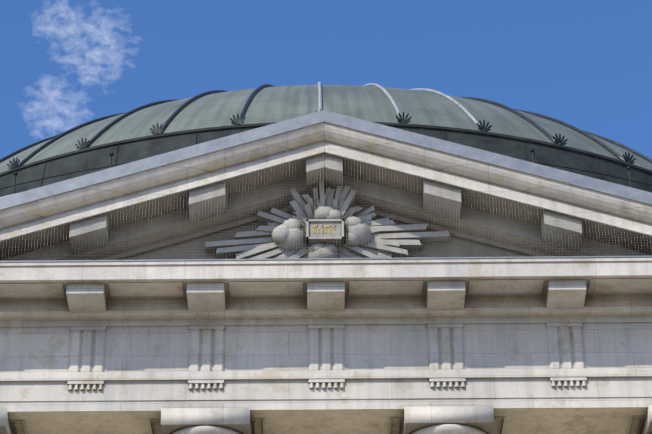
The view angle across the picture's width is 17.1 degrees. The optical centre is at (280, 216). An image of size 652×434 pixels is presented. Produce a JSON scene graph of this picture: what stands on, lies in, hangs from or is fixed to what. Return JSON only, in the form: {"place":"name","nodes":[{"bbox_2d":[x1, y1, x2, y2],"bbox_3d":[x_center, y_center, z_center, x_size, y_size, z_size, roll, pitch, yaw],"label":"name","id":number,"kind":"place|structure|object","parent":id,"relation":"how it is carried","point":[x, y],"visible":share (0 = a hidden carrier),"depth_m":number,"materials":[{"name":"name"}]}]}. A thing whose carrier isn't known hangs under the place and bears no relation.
{"place":"outdoors","nodes":[
{"label":"outdoors","id":0,"kind":"place"},
{"bbox_2d":[272,204,372,257],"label":"clouds","id":1,"kind":"structure","parent":0,"point":[357,226],"depth_m":46.18,"materials":[{"name":"grey stone"}]},
{"bbox_2d":[313,225,335,233],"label":"glory letters","id":2,"kind":"object","parent":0,"point":[326,229],"visible":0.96,"depth_m":46.13,"materials":[{"name":"gold metal"}]},
{"bbox_2d":[0,0,651,158],"label":"sky","id":3,"kind":"structure","parent":0,"point":[586,65],"materials":[{"name":"blue"}]},
{"bbox_2d":[8,408,647,433],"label":"portico ceiling","id":4,"kind":"structure","parent":0,"point":[561,421],"depth_m":45.23,"materials":[{"name":"beige stone"}]},
{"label":"rotunda drum","id":5,"kind":"object","parent":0,"visible":0},
{"bbox_2d":[0,122,651,196],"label":"dome base","id":6,"kind":"object","parent":5,"relation":"on","point":[133,149],"visible":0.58,"depth_m":62.25,"materials":[{"name":"metal"}]},
{"bbox_2d":[40,132,601,186],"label":"dome band seams","id":7,"kind":"object","parent":6,"relation":"attached to","point":[196,140],"visible":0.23,"depth_m":62.20,"materials":[{"name":"grey metal"}]},
{"bbox_2d":[7,109,635,168],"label":"palmette ornaments","id":8,"kind":"object","parent":6,"relation":"on","point":[240,121],"visible":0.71,"depth_m":62.27},
{"bbox_2d":[0,85,651,172],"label":"dome","id":9,"kind":"structure","parent":6,"relation":"on","point":[284,103],"depth_m":64.23,"materials":[{"name":"metal"}]},
{"bbox_2d":[0,82,651,166],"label":"dome ribs","id":10,"kind":"object","parent":6,"relation":"on","point":[381,88],"visible":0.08,"depth_m":66.34,"materials":[{"name":"grey metal"}]},
{"bbox_2d":[0,139,651,193],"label":"ledge rail posts","id":11,"kind":"object","parent":5,"relation":"on","point":[111,154],"visible":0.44,"depth_m":58.72,"materials":[{"name":"black metal"}]},
{"label":"ground","id":12,"kind":"structure","parent":0,"visible":0},
{"bbox_3d":[0.987,12.925,41.666,32.000,24.700,14.200,0,-30,1],"label":"portico","id":13,"kind":"object","parent":12,"relation":"on","visible":0},
{"bbox_2d":[0,257,651,433],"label":"entablature","id":14,"kind":"structure","parent":13,"relation":"on","point":[495,333],"depth_m":45.24,"materials":[{"name":"stone"}]},
{"bbox_2d":[0,122,651,260],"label":"pediment","id":15,"kind":"structure","parent":14,"relation":"on","point":[315,140],"depth_m":46.37,"materials":[{"name":"stone"}]},
{"bbox_2d":[0,152,651,260],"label":"bird net","id":16,"kind":"object","parent":15,"relation":"attached to","point":[298,195],"visible":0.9,"depth_m":45.65,"materials":[{"name":"black plastic"}]},
{"bbox_2d":[206,179,449,258],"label":"sun rays","id":17,"kind":"object","parent":15,"relation":"attached to","point":[409,234],"visible":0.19,"depth_m":46.54,"materials":[{"name":"grey stone"}]},
{"bbox_2d":[0,110,651,261],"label":"roof flashing","id":18,"kind":"object","parent":13,"relation":"on","point":[288,125],"visible":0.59,"depth_m":46.09,"materials":[{"name":"grey metal"}]},
{"bbox_2d":[0,405,651,433],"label":"columns","id":19,"kind":"structure","parent":13,"relation":"on","point":[450,420],"depth_m":44.53,"materials":[{"name":"stone"}]},
{"bbox_2d":[10,416,645,433],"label":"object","id":20,"kind":"object","parent":13,"relation":"on","point":[15,421],"visible":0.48,"depth_m":45.30,"materials":[{"name":"stone"}]}
]}

